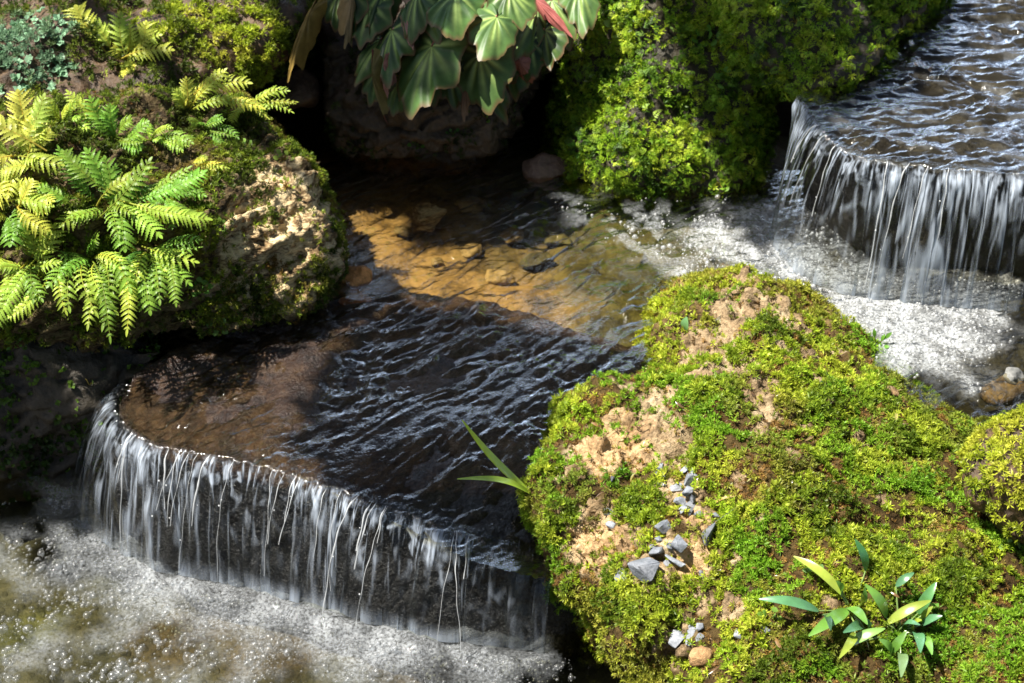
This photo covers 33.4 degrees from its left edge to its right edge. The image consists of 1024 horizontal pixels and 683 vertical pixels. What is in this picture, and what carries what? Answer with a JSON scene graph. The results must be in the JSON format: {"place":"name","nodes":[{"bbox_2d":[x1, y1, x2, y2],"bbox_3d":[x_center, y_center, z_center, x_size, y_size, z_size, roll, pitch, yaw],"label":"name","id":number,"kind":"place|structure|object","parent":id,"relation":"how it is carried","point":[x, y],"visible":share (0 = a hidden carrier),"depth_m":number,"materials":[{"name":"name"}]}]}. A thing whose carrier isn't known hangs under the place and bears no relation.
{"place":"outdoors","nodes":[
{"label":"outdoors","id":0,"kind":"place"},
{"bbox_2d":[262,67,321,111],"bbox_3d":[-0.357,-0.402,2.768,0.092,0.069,0.080,0,38,0],"label":"stone","id":1,"kind":"object","parent":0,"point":[303,87],"visible":0.73,"depth_m":2.75,"materials":[{"name":"black stone"}]},
{"bbox_2d":[13,482,601,677],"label":"water","id":2,"kind":"structure","parent":0,"point":[116,565],"depth_m":2.25,"materials":[{"name":"white liquid"}]},
{"bbox_2d":[0,497,572,682],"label":"foam","id":3,"kind":"object","parent":2,"relation":"on","point":[168,647],"visible":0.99,"depth_m":2.21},
{"bbox_2d":[72,386,550,652],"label":"waterfall","id":4,"kind":"structure","parent":0,"point":[79,466],"depth_m":2.26,"materials":[{"name":"liquid"}]},
{"bbox_2d":[0,329,625,682],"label":"stream bed","id":5,"kind":"object","parent":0,"point":[32,654],"visible":0.04,"depth_m":2.35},
{"bbox_2d":[269,47,836,161],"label":"ground","id":6,"kind":"structure","parent":0,"point":[303,124],"depth_m":3.39,"materials":[{"name":"soil"}]},
{"bbox_2d":[0,330,167,507],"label":"bank rock","id":7,"kind":"object","parent":6,"relation":"on","point":[50,397],"visible":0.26,"depth_m":2.39,"materials":[{"name":"grey stone"}]},
{"bbox_2d":[0,0,323,118],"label":"mossy bank","id":8,"kind":"structure","parent":6,"relation":"on","point":[45,47],"depth_m":2.60,"materials":[{"name":"green plant"}]},
{"bbox_2d":[63,1,174,80],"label":"fern","id":9,"kind":"object","parent":8,"relation":"on","point":[121,33],"visible":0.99,"depth_m":2.56,"materials":[{"name":"green plant"}]},
{"bbox_2d":[0,81,350,352],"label":"mossy boulder","id":10,"kind":"object","parent":8,"relation":"on","point":[271,254],"visible":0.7,"depth_m":2.37,"materials":[{"name":"green plant"}]},
{"bbox_2d":[6,338,21,349],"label":"seedling","id":11,"kind":"object","parent":10,"relation":"on","point":[15,344],"visible":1,"depth_m":2.33,"materials":[{"name":"green plant"}]},
{"bbox_2d":[0,177,56,247],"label":"fern","id":12,"kind":"object","parent":10,"relation":"on","point":[14,225],"visible":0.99,"depth_m":2.23,"materials":[{"name":"plant"}]},
{"bbox_2d":[0,88,64,210],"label":"fern","id":13,"kind":"object","parent":10,"relation":"on","point":[29,134],"visible":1,"depth_m":2.26,"materials":[{"name":"green plant"}]},
{"bbox_2d":[0,213,66,328],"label":"fern","id":14,"kind":"object","parent":10,"relation":"on","point":[43,245],"visible":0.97,"depth_m":2.25,"materials":[{"name":"green plant"}]},
{"bbox_2d":[30,98,89,131],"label":"fern","id":15,"kind":"object","parent":10,"relation":"on","point":[56,110],"visible":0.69,"depth_m":2.34,"materials":[{"name":"green plant"}]},
{"bbox_2d":[43,230,138,344],"bbox_3d":[-0.547,-0.073,2.243,0.142,0.085,0.111,23,44,26],"label":"fern","id":16,"kind":"object","parent":10,"relation":"on","point":[114,261],"visible":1,"depth_m":2.23,"materials":[{"name":"green plant"}]},
{"bbox_2d":[59,90,155,155],"bbox_3d":[-0.559,-0.299,2.354,0.137,0.077,0.070,0,38,0],"label":"fern","id":17,"kind":"object","parent":10,"relation":"on","point":[103,120],"visible":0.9,"depth_m":2.35,"materials":[{"name":"green plant"}]},
{"bbox_2d":[35,145,212,252],"bbox_3d":[-0.516,-0.190,2.252,0.238,0.097,0.121,0,38,0],"label":"fern","id":18,"kind":"object","parent":10,"relation":"on","point":[106,182],"visible":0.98,"depth_m":2.26,"materials":[{"name":"green plant"}]},
{"bbox_2d":[112,234,202,315],"bbox_3d":[-0.472,-0.093,2.268,0.102,0.063,0.113,10,39,13],"label":"fern","id":19,"kind":"object","parent":10,"relation":"on","point":[169,267],"visible":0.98,"depth_m":2.26,"materials":[{"name":"green plant"}]},
{"bbox_2d":[129,124,194,153],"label":"fern","id":20,"kind":"object","parent":10,"relation":"on","point":[167,138],"visible":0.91,"depth_m":2.39,"materials":[{"name":"green plant"}]},
{"bbox_2d":[149,180,206,229],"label":"fern","id":21,"kind":"object","parent":10,"relation":"on","point":[193,193],"visible":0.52,"depth_m":2.32,"materials":[{"name":"green plant"}]},
{"bbox_2d":[188,277,213,296],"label":"seedling","id":22,"kind":"object","parent":10,"relation":"on","point":[202,287],"visible":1,"depth_m":2.35,"materials":[{"name":"green plant"}]},
{"bbox_2d":[192,155,229,173],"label":"fern","id":23,"kind":"object","parent":10,"relation":"on","point":[204,164],"visible":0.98,"depth_m":2.38,"materials":[{"name":"plant"}]},
{"bbox_2d":[188,114,239,145],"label":"fern","id":24,"kind":"object","parent":10,"relation":"on","point":[216,136],"visible":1,"depth_m":2.44,"materials":[{"name":"green plant"}]},
{"bbox_2d":[206,317,227,335],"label":"seedling","id":25,"kind":"object","parent":10,"relation":"on","point":[216,331],"visible":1,"depth_m":2.37,"materials":[{"name":"green plant"}]},
{"bbox_2d":[172,68,265,112],"bbox_3d":[-0.420,-0.356,2.453,0.136,0.066,0.051,0,38,0],"label":"fern","id":26,"kind":"object","parent":10,"relation":"on","point":[180,99],"visible":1,"depth_m":2.45,"materials":[{"name":"green plant"}]},
{"bbox_2d":[216,217,226,230],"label":"seedling","id":27,"kind":"object","parent":10,"relation":"on","point":[223,221],"visible":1,"depth_m":2.33,"materials":[{"name":"green plant"}]},
{"bbox_2d":[227,85,296,122],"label":"fern","id":28,"kind":"object","parent":10,"relation":"on","point":[265,93],"visible":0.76,"depth_m":2.48,"materials":[{"name":"green plant"}]},
{"bbox_2d":[273,149,293,161],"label":"seedling","id":29,"kind":"object","parent":10,"relation":"on","point":[275,157],"visible":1,"depth_m":2.44,"materials":[{"name":"green plant"}]},
{"bbox_2d":[275,176,295,190],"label":"seedling","id":30,"kind":"object","parent":10,"relation":"on","point":[285,184],"visible":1,"depth_m":2.40,"materials":[{"name":"green plant"}]},
{"bbox_2d":[94,288,649,666],"bbox_3d":[-0.152,0.175,2.476,0.886,0.366,0.692,0,38,0],"label":"ledge rock","id":31,"kind":"object","parent":6,"relation":"on","point":[383,468],"visible":0.7,"depth_m":2.28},
{"bbox_2d":[515,256,1023,682],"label":"mossy boulder","id":32,"kind":"object","parent":6,"relation":"on","point":[875,474],"visible":0.94,"depth_m":2.09,"materials":[{"name":"green plant"}]},
{"bbox_2d":[457,420,530,494],"bbox_3d":[-0.022,0.154,2.138,0.094,0.107,0.047,0,38,0],"label":"grass plant","id":33,"kind":"object","parent":32,"relation":"on","point":[514,480],"depth_m":2.15,"materials":[{"name":"green plant"}]},
{"bbox_2d":[605,521,615,528],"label":"gravel chip","id":34,"kind":"object","parent":32,"relation":"on","point":[611,524],"visible":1,"depth_m":2.10,"materials":[{"name":"grey stone"}]},
{"bbox_2d":[614,567,626,581],"bbox_3d":[0.131,0.280,2.042,0.018,0.013,0.018,15,41,18],"label":"gravel chip","id":35,"kind":"object","parent":32,"relation":"on","point":[617,575],"visible":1,"depth_m":2.04,"materials":[{"name":"grey stone"}]},
{"bbox_2d":[627,557,659,582],"bbox_3d":[0.155,0.265,2.011,0.035,0.023,0.029,19,42,23],"label":"gravel chip","id":36,"kind":"object","parent":32,"relation":"on","point":[645,568],"visible":1,"depth_m":2.00,"materials":[{"name":"grey stone"}]},
{"bbox_2d":[648,547,664,555],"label":"gravel chip","id":37,"kind":"object","parent":32,"relation":"on","point":[655,551],"visible":1,"depth_m":2.02,"materials":[{"name":"grey stone"}]},
{"bbox_2d":[655,536,661,542],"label":"gravel chip","id":38,"kind":"object","parent":32,"relation":"on","point":[658,539],"visible":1,"depth_m":2.04,"materials":[{"name":"grey stone"}]},
{"bbox_2d":[655,463,662,472],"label":"gravel chip","id":39,"kind":"object","parent":32,"relation":"on","point":[660,466],"visible":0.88,"depth_m":2.14,"materials":[{"name":"grey stone"}]},
{"bbox_2d":[654,519,671,533],"bbox_3d":[0.184,0.222,2.045,0.026,0.014,0.015,-10,39,-13],"label":"gravel chip","id":40,"kind":"object","parent":32,"relation":"on","point":[663,527],"visible":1,"depth_m":2.04,"materials":[{"name":"grey stone"}]},
{"bbox_2d":[663,560,671,565],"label":"gravel chip","id":41,"kind":"object","parent":32,"relation":"on","point":[666,562],"visible":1,"depth_m":2.03,"materials":[{"name":"grey stone"}]},
{"bbox_2d":[666,542,671,549],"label":"gravel chip","id":42,"kind":"object","parent":32,"relation":"on","point":[668,546],"visible":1,"depth_m":2.02,"materials":[{"name":"grey stone"}]},
{"bbox_2d":[665,554,685,566],"bbox_3d":[0.193,0.261,2.020,0.027,0.013,0.012,15,41,18],"label":"gravel chip","id":43,"kind":"object","parent":32,"relation":"on","point":[676,561],"visible":1,"depth_m":2.02,"materials":[{"name":"grey stone"}]},
{"bbox_2d":[668,629,684,647],"bbox_3d":[0.192,0.347,1.995,0.020,0.009,0.025,0,38,0],"label":"gravel chip","id":44,"kind":"object","parent":32,"relation":"on","point":[676,639],"visible":1,"depth_m":1.99,"materials":[{"name":"grey stone"}]},
{"bbox_2d":[670,483,682,491],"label":"gravel chip","id":45,"kind":"object","parent":32,"relation":"on","point":[676,487],"visible":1,"depth_m":2.10,"materials":[{"name":"grey stone"}]},
{"bbox_2d":[671,534,687,552],"bbox_3d":[0.197,0.239,2.015,0.015,0.014,0.020,-24,44,-27],"label":"gravel chip","id":46,"kind":"object","parent":32,"relation":"on","point":[679,544],"visible":1,"depth_m":2.01,"materials":[{"name":"grey stone"}]},
{"bbox_2d":[673,497,685,505],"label":"gravel chip","id":47,"kind":"object","parent":32,"relation":"on","point":[679,500],"visible":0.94,"depth_m":2.08,"materials":[{"name":"grey stone"}]},
{"bbox_2d":[680,317,687,329],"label":"fallen leaf","id":48,"kind":"object","parent":32,"relation":"on","point":[684,323],"visible":0.97,"depth_m":2.37,"materials":[{"name":"green plant"}]},
{"bbox_2d":[679,505,688,513],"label":"gravel chip","id":49,"kind":"object","parent":32,"relation":"on","point":[683,507],"visible":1,"depth_m":2.06,"materials":[{"name":"grey stone"}]},
{"bbox_2d":[682,486,693,496],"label":"gravel chip","id":50,"kind":"object","parent":32,"relation":"on","point":[687,490],"visible":1,"depth_m":2.07,"materials":[{"name":"grey stone"}]},
{"bbox_2d":[684,472,694,486],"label":"gravel chip","id":51,"kind":"object","parent":32,"relation":"on","point":[688,480],"visible":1,"depth_m":2.08,"materials":[{"name":"grey stone"}]},
{"bbox_2d":[685,625,695,645],"bbox_3d":[0.207,0.341,1.983,0.016,0.014,0.027,22,43,25],"label":"gravel chip","id":52,"kind":"object","parent":32,"relation":"on","point":[690,631],"visible":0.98,"depth_m":1.98,"materials":[{"name":"grey stone"}]},
{"bbox_2d":[685,501,695,508],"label":"gravel chip","id":53,"kind":"object","parent":32,"relation":"on","point":[689,504],"visible":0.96,"depth_m":2.07,"materials":[{"name":"grey stone"}]},
{"bbox_2d":[689,493,695,503],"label":"gravel chip","id":54,"kind":"object","parent":32,"relation":"on","point":[692,498],"visible":1,"depth_m":2.07,"materials":[{"name":"grey stone"}]},
{"bbox_2d":[695,633,703,641],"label":"gravel chip","id":55,"kind":"object","parent":32,"relation":"on","point":[698,636],"visible":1,"depth_m":1.96,"materials":[{"name":"grey stone"}]},
{"bbox_2d":[696,623,703,630],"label":"gravel chip","id":56,"kind":"object","parent":32,"relation":"on","point":[699,626],"visible":1,"depth_m":1.97,"materials":[{"name":"grey stone"}]},
{"bbox_2d":[688,645,712,667],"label":"stone","id":57,"kind":"object","parent":32,"relation":"on","point":[699,656],"visible":0.95,"depth_m":1.94,"materials":[{"name":"beige stone"}]},
{"bbox_2d":[712,512,720,518],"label":"gravel chip","id":58,"kind":"object","parent":32,"relation":"on","point":[715,515],"visible":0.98,"depth_m":2.05,"materials":[{"name":"grey stone"}]},
{"bbox_2d":[702,503,741,545],"bbox_3d":[0.248,0.212,2.029,0.058,0.043,0.018,-25,45,-28],"label":"gravel chip","id":59,"kind":"object","parent":32,"relation":"on","point":[708,531],"visible":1,"depth_m":2.02,"materials":[{"name":"grey stone"}]},
{"bbox_2d":[714,496,734,502],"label":"fallen leaf","id":60,"kind":"object","parent":32,"relation":"on","point":[725,497],"visible":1,"depth_m":2.06,"materials":[{"name":"plant"}]},
{"bbox_2d":[733,628,740,638],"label":"gravel chip","id":61,"kind":"object","parent":32,"relation":"on","point":[736,635],"visible":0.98,"depth_m":1.94,"materials":[{"name":"grey stone"}]},
{"bbox_2d":[762,626,769,632],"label":"gravel chip","id":62,"kind":"object","parent":32,"relation":"on","point":[765,629],"visible":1,"depth_m":1.93,"materials":[{"name":"grey stone"}]},
{"bbox_2d":[757,607,781,623],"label":"seedling","id":63,"kind":"object","parent":32,"relation":"on","point":[774,609],"visible":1,"depth_m":1.94,"materials":[{"name":"green plant"}]},
{"bbox_2d":[592,285,993,673],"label":"litter","id":64,"kind":"object","parent":32,"relation":"on","point":[776,640],"visible":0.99,"depth_m":2.06,"materials":[{"name":"brown plant"}]},
{"bbox_2d":[802,564,823,575],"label":"seedling","id":65,"kind":"object","parent":32,"relation":"on","point":[809,569],"visible":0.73,"depth_m":1.96,"materials":[{"name":"green plant"}]},
{"bbox_2d":[759,539,871,658],"bbox_3d":[0.359,0.286,1.932,0.113,0.061,0.135,26,45,29],"label":"strap leaved plant","id":66,"kind":"object","parent":32,"relation":"on","point":[832,618],"visible":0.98,"depth_m":1.92,"materials":[{"name":"green plant"}]},
{"bbox_2d":[870,329,891,351],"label":"seedling","id":67,"kind":"object","parent":32,"relation":"on","point":[888,335],"visible":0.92,"depth_m":2.41,"materials":[{"name":"green plant"}]},
{"bbox_2d":[887,386,899,396],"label":"stone","id":68,"kind":"object","parent":32,"relation":"on","point":[895,392],"visible":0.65,"depth_m":2.25,"materials":[{"name":"beige stone"}]},
{"bbox_2d":[853,572,941,676],"bbox_3d":[0.431,0.319,1.911,0.094,0.061,0.128,17,41,20],"label":"strap leaved plant","id":69,"kind":"object","parent":32,"relation":"on","point":[920,605],"visible":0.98,"depth_m":1.92,"materials":[{"name":"green plant"}]},
{"bbox_2d":[999,539,1020,553],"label":"seedling","id":70,"kind":"object","parent":32,"relation":"on","point":[1008,541],"visible":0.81,"depth_m":2.04,"materials":[{"name":"green plant"}]},
{"bbox_2d":[118,120,1023,576],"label":"water","id":71,"kind":"structure","parent":0,"point":[904,352],"depth_m":2.53,"materials":[{"name":"liquid"}]},
{"bbox_2d":[340,265,372,288],"bbox_3d":[-0.233,-0.096,2.541,0.049,0.030,0.042,0,38,0],"label":"stone","id":72,"kind":"object","parent":71,"relation":"in","point":[357,277],"visible":0.92,"depth_m":2.53,"materials":[{"name":"brown stone"}]},
{"bbox_2d":[567,194,1020,392],"bbox_3d":[0.396,-0.118,2.569,0.753,0.014,0.324,22,43,25],"label":"foam","id":73,"kind":"object","parent":71,"relation":"on","point":[847,284],"visible":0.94,"depth_m":2.52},
{"bbox_2d":[319,126,1023,418],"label":"stream bed","id":74,"kind":"object","parent":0,"point":[970,405],"visible":0.12,"depth_m":2.70,"materials":[{"name":"liquid"}]},
{"bbox_2d":[338,288,371,304],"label":"stone","id":75,"kind":"object","parent":74,"relation":"on","point":[345,300],"visible":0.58,"depth_m":2.52,"materials":[{"name":"grey stone"}]},
{"bbox_2d":[393,226,412,237],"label":"stone","id":76,"kind":"object","parent":74,"relation":"on","point":[408,232],"visible":0.67,"depth_m":2.75,"materials":[{"name":"brown stone"}]},
{"bbox_2d":[413,203,446,231],"bbox_3d":[-0.133,-0.201,2.746,0.056,0.036,0.048,0,38,0],"label":"stone","id":77,"kind":"object","parent":74,"relation":"on","point":[436,211],"visible":0.88,"depth_m":2.73,"materials":[{"name":"brown stone"}]},
{"bbox_2d":[316,2,557,182],"bbox_3d":[-0.145,-0.748,3.293,0.617,0.559,1.425,0,38,0],"label":"stream boulder","id":78,"kind":"object","parent":74,"relation":"on","point":[370,132],"visible":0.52,"depth_m":2.75,"materials":[{"name":"stone"}]},
{"bbox_2d":[407,141,424,148],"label":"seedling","id":79,"kind":"object","parent":78,"relation":"on","point":[410,145],"visible":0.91,"depth_m":2.76,"materials":[{"name":"green plant"}]},
{"bbox_2d":[287,0,600,124],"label":"begonia","id":80,"kind":"object","parent":78,"relation":"on","point":[482,54],"visible":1,"depth_m":2.62,"materials":[{"name":"green plant"}]},
{"bbox_2d":[445,128,458,136],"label":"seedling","id":81,"kind":"object","parent":78,"relation":"on","point":[450,130],"visible":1,"depth_m":2.73,"materials":[{"name":"green plant"}]},
{"bbox_2d":[431,257,444,265],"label":"stone","id":82,"kind":"object","parent":74,"relation":"on","point":[434,260],"visible":0.89,"depth_m":2.69,"materials":[{"name":"brown stone"}]},
{"bbox_2d":[436,213,465,229],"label":"stone","id":83,"kind":"object","parent":74,"relation":"on","point":[459,223],"visible":0.73,"depth_m":2.76,"materials":[{"name":"brown stone"}]},
{"bbox_2d":[460,243,481,257],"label":"stone","id":84,"kind":"object","parent":74,"relation":"on","point":[468,253],"visible":0.85,"depth_m":2.71,"materials":[{"name":"brown stone"}]},
{"bbox_2d":[454,196,487,213],"bbox_3d":[-0.068,-0.227,2.816,0.056,0.026,0.045,0,38,0],"label":"stone","id":85,"kind":"object","parent":74,"relation":"on","point":[476,208],"visible":0.86,"depth_m":2.80,"materials":[{"name":"brown stone"}]},
{"bbox_2d":[485,268,514,285],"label":"stone","id":86,"kind":"object","parent":74,"relation":"on","point":[490,278],"visible":0.88,"depth_m":2.65,"materials":[{"name":"beige stone"}]},
{"bbox_2d":[499,227,523,243],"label":"stone","id":87,"kind":"object","parent":74,"relation":"on","point":[505,233],"visible":0.84,"depth_m":2.73,"materials":[{"name":"stone"}]},
{"bbox_2d":[519,251,553,269],"bbox_3d":[0.038,-0.127,2.690,0.044,0.027,0.044,-29,47,-32],"label":"stone","id":88,"kind":"object","parent":74,"relation":"on","point":[527,260],"visible":0.83,"depth_m":2.68,"materials":[{"name":"brown stone"}]},
{"bbox_2d":[532,285,548,289],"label":"stone","id":89,"kind":"object","parent":74,"relation":"on","point":[540,287],"visible":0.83,"depth_m":2.62,"materials":[{"name":"beige stone"}]},
{"bbox_2d":[522,152,570,184],"bbox_3d":[0.057,-0.283,2.775,0.082,0.049,0.063,0,38,0],"label":"stone","id":90,"kind":"object","parent":74,"relation":"on","point":[543,165],"visible":0.96,"depth_m":2.76,"materials":[{"name":"grey stone"}]},
{"bbox_2d":[544,232,571,245],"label":"stone","id":91,"kind":"object","parent":74,"relation":"on","point":[555,238],"visible":0.7,"depth_m":2.73,"materials":[{"name":"brown stone"}]},
{"bbox_2d":[586,267,600,274],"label":"stone","id":92,"kind":"object","parent":74,"relation":"on","point":[595,271],"visible":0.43,"depth_m":2.66,"materials":[{"name":"grey stone"}]},
{"bbox_2d":[615,250,647,267],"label":"stone","id":93,"kind":"object","parent":74,"relation":"on","point":[638,259],"visible":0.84,"depth_m":2.68,"materials":[{"name":"beige stone"}]},
{"bbox_2d":[705,241,725,257],"bbox_3d":[0.318,-0.141,2.658,0.034,0.025,0.020,-12,40,-15],"label":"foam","id":94,"kind":"object","parent":74,"relation":"on","point":[708,251],"visible":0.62,"depth_m":2.66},
{"bbox_2d":[539,0,955,213],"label":"mossy boulder","id":95,"kind":"object","parent":74,"relation":"on","point":[655,97],"visible":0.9,"depth_m":2.71,"materials":[{"name":"green plant"}]},
{"bbox_2d":[567,136,583,157],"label":"seedling","id":96,"kind":"object","parent":95,"relation":"on","point":[574,145],"visible":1,"depth_m":2.73,"materials":[{"name":"green plant"}]},
{"bbox_2d":[604,15,632,37],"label":"seedling","id":97,"kind":"object","parent":95,"relation":"on","point":[607,23],"visible":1,"depth_m":2.72,"materials":[{"name":"green plant"}]},
{"bbox_2d":[646,165,664,178],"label":"seedling","id":98,"kind":"object","parent":95,"relation":"on","point":[656,174],"visible":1,"depth_m":2.70,"materials":[{"name":"plant"}]},
{"bbox_2d":[692,24,722,46],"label":"seedling","id":99,"kind":"object","parent":95,"relation":"on","point":[713,42],"visible":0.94,"depth_m":2.72,"materials":[{"name":"green plant"}]},
{"bbox_2d":[708,172,728,190],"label":"seedling","id":100,"kind":"object","parent":95,"relation":"on","point":[713,181],"visible":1,"depth_m":2.72,"materials":[{"name":"green plant"}]},
{"bbox_2d":[713,67,737,87],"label":"seedling","id":101,"kind":"object","parent":95,"relation":"on","point":[716,76],"visible":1,"depth_m":2.72,"materials":[{"name":"green plant"}]},
{"bbox_2d":[786,10,804,25],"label":"seedling","id":102,"kind":"object","parent":95,"relation":"on","point":[790,13],"visible":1,"depth_m":2.60,"materials":[{"name":"green plant"}]},
{"bbox_2d":[803,0,1023,285],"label":"ledge rock","id":103,"kind":"object","parent":74,"relation":"on","point":[847,216],"visible":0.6,"depth_m":2.55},
{"bbox_2d":[954,402,1023,544],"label":"mossy rock","id":104,"kind":"object","parent":74,"relation":"on","point":[994,492],"visible":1,"depth_m":2.02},
{"bbox_2d":[979,376,1023,405],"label":"stone","id":105,"kind":"object","parent":74,"relation":"on","point":[1011,396],"visible":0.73,"depth_m":2.35,"materials":[{"name":"brown stone"}]},
{"bbox_2d":[1003,367,1023,383],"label":"stone","id":106,"kind":"object","parent":105,"relation":"on","point":[1011,375],"visible":1,"depth_m":2.36,"materials":[{"name":"grey stone"}]},
{"bbox_2d":[768,95,1023,308],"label":"waterfall","id":107,"kind":"structure","parent":0,"point":[935,257],"depth_m":2.44,"materials":[{"name":"liquid"}]},
{"bbox_2d":[801,0,1023,173],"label":"water","id":108,"kind":"structure","parent":0,"point":[1000,41],"depth_m":2.57,"materials":[{"name":"liquid"}]}
]}

